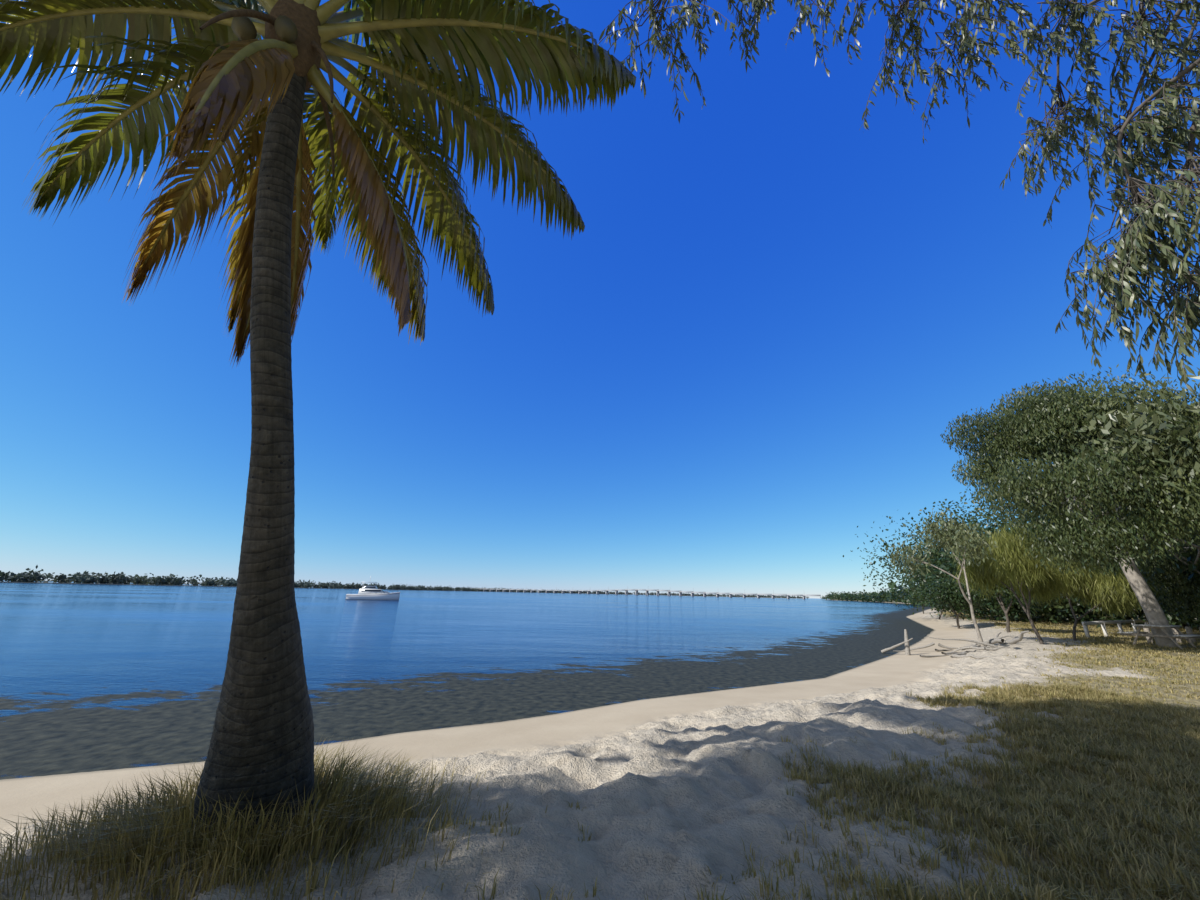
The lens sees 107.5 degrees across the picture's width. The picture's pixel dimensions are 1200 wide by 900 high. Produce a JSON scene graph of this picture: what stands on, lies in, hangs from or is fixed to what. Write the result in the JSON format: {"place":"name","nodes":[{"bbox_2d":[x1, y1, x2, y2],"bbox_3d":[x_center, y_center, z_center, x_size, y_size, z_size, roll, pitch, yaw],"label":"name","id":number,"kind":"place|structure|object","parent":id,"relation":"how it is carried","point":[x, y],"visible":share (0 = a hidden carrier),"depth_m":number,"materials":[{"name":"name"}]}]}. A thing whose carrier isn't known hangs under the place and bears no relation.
{"place":"outdoors","nodes":[
{"label":"outdoors","id":0,"kind":"place"},
{"bbox_2d":[0,581,802,598],"bbox_3d":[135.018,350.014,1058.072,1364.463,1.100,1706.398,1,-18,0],"label":"shore sandbank","id":1,"kind":"structure","parent":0,"point":[227,586],"depth_m":467.34,"materials":[{"name":"beige sand"}]},
{"bbox_2d":[0,565,808,597],"bbox_3d":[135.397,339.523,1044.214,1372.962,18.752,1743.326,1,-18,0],"label":"distant treeline","id":2,"kind":"object","parent":1,"relation":"on","point":[121,578],"visible":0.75,"depth_m":510.59,"materials":[{"name":"green plant"}]},
{"bbox_2d":[0,580,933,779],"bbox_3d":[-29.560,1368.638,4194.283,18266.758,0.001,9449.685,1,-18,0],"label":"bay water","id":3,"kind":"structure","parent":0,"point":[52,625],"depth_m":15.28,"materials":[{"name":"blue liquid"}]},
{"bbox_2d":[345,578,399,599],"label":"boat","id":4,"kind":"object","parent":3,"relation":"on","point":[370,593],"visible":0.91,"depth_m":80.16,"materials":[{"name":"white plastic"}]},
{"bbox_2d":[361,586,383,591],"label":"boat windows","id":5,"kind":"structure","parent":4,"relation":"in","point":[364,586],"depth_m":80.35,"materials":[{"name":"black glass"}]},
{"bbox_2d":[0,600,1199,899],"bbox_3d":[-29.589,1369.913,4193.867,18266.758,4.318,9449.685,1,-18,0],"label":"beach ground","id":6,"kind":"structure","parent":0,"point":[674,796],"depth_m":4.14,"materials":[{"name":"beige sand"}]},
{"bbox_2d":[0,734,547,899],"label":"grass tuft","id":7,"kind":"object","parent":6,"relation":"on","point":[137,834],"visible":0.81,"depth_m":2.54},
{"bbox_2d":[0,0,635,845],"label":"palm tree","id":8,"kind":"object","parent":6,"relation":"on","point":[236,70],"visible":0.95,"depth_m":3.75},
{"bbox_2d":[474,586,820,598],"bbox_3d":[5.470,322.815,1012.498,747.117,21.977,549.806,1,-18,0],"label":"bridge","id":9,"kind":"structure","parent":6,"relation":"on","point":[647,592],"depth_m":940.66,"materials":[{"name":"concrete"}]},
{"bbox_2d":[906,589,939,613],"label":"tree","id":10,"kind":"object","parent":6,"relation":"on","point":[912,598],"visible":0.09,"depth_m":67.95,"materials":[{"name":"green plant"}]},
{"bbox_2d":[820,564,1031,613],"bbox_3d":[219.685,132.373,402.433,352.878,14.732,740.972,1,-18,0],"label":"distant trees","id":11,"kind":"object","parent":6,"relation":"on","point":[869,596],"visible":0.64,"depth_m":357.34,"materials":[{"name":"green plant"}]},
{"bbox_2d":[882,508,997,646],"bbox_3d":[13.980,5.143,17.630,3.877,5.784,3.804,16,-23,-38],"label":"tree","id":12,"kind":"object","parent":6,"relation":"on","point":[958,538],"visible":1,"depth_m":17.59,"materials":[{"name":"green plant"}]},
{"bbox_2d":[915,572,990,628],"bbox_3d":[25.812,11.159,32.288,4.284,4.279,5.804,-11,-22,33],"label":"tree","id":13,"kind":"object","parent":6,"relation":"on","point":[951,597],"visible":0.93,"depth_m":31.44,"materials":[{"name":"green plant"}]},
{"bbox_2d":[881,629,1029,658],"bbox_3d":[14.767,7.271,16.560,7.228,1.218,4.528,5,-19,-12],"label":"driftwood pile","id":14,"kind":"object","parent":6,"relation":"on","point":[988,643],"visible":0.99,"depth_m":16.53,"materials":[{"name":"grey wood"}]},
{"bbox_2d":[964,574,1053,631],"bbox_3d":[23.056,8.039,24.774,4.173,4.725,4.318,1,-18,0],"label":"tree","id":15,"kind":"object","parent":6,"relation":"on","point":[1010,597],"visible":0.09,"depth_m":24.31,"materials":[{"name":"green plant"}]},
{"bbox_2d":[953,524,1076,643],"bbox_3d":[17.536,5.578,18.165,4.407,5.110,4.532,1,-18,0],"label":"tree","id":16,"kind":"object","parent":6,"relation":"on","point":[1024,575],"visible":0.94,"depth_m":18.01,"materials":[{"name":"green plant"}]},
{"bbox_2d":[919,611,1199,763],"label":"lawn grass","id":17,"kind":"structure","parent":6,"relation":"on","point":[1098,638],"depth_m":13.45,"materials":[{"name":"green plant"}]},
{"bbox_2d":[1082,619,1149,637],"bbox_3d":[27.562,9.531,23.276,11.343,0.987,0.120,12,-21,-29],"label":"timber rail fence","id":18,"kind":"object","parent":17,"relation":"on","point":[1103,626],"visible":0.63,"depth_m":22.17,"materials":[{"name":"grey wood"}]},
{"bbox_2d":[940,364,1199,647],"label":"tree","id":19,"kind":"object","parent":6,"relation":"on","point":[1030,432],"visible":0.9,"depth_m":15.46,"materials":[{"name":"green plant"}]},
{"bbox_2d":[1034,556,1157,640],"bbox_3d":[21.334,6.524,19.514,4.078,4.183,2.645,-11,-22,32],"label":"tree","id":20,"kind":"object","parent":6,"relation":"on","point":[1098,589],"visible":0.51,"depth_m":18.97,"materials":[{"name":"green plant"}]},
{"bbox_2d":[1048,503,1188,626],"bbox_3d":[38.883,6.972,32.615,10.907,11.974,8.768,-8,-20,27],"label":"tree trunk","id":21,"kind":"object","parent":6,"relation":"on","point":[1184,625],"visible":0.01,"depth_m":28.95,"materials":[{"name":"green plant"}]},
{"bbox_2d":[1045,368,1199,524],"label":"tree","id":22,"kind":"object","parent":6,"relation":"on","point":[1142,428],"visible":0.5,"depth_m":14.10,"materials":[{"name":"green plant"}]},
{"bbox_2d":[1117,624,1199,648],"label":"picnic table planks","id":23,"kind":"object","parent":6,"relation":"on","point":[1137,633],"visible":0.88,"depth_m":16.73,"materials":[{"name":"grey wood"}]},
{"bbox_2d":[1143,627,1199,642],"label":"timber bollards","id":24,"kind":"object","parent":6,"relation":"on","point":[1188,631],"visible":0.25,"depth_m":18.27,"materials":[{"name":"grey wood"}]},
{"bbox_2d":[0,0,1199,598],"label":"sky","id":25,"kind":"structure","parent":0,"point":[768,318],"materials":[{"name":"blue"}]},
{"bbox_2d":[228,680,1199,899],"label":"grass","id":26,"kind":"structure","parent":0,"point":[1169,776],"depth_m":3.33,"materials":[{"name":"green plant"}]},
{"bbox_2d":[584,0,1199,397],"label":"tree branches","id":27,"kind":"object","parent":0,"point":[1138,239],"visible":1,"depth_m":4.85,"materials":[{"name":"green plant"}]},
{"bbox_2d":[843,486,1199,631],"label":"bushes","id":28,"kind":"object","parent":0,"point":[948,564],"depth_m":36.83,"materials":[{"name":"green plant"}]}
]}

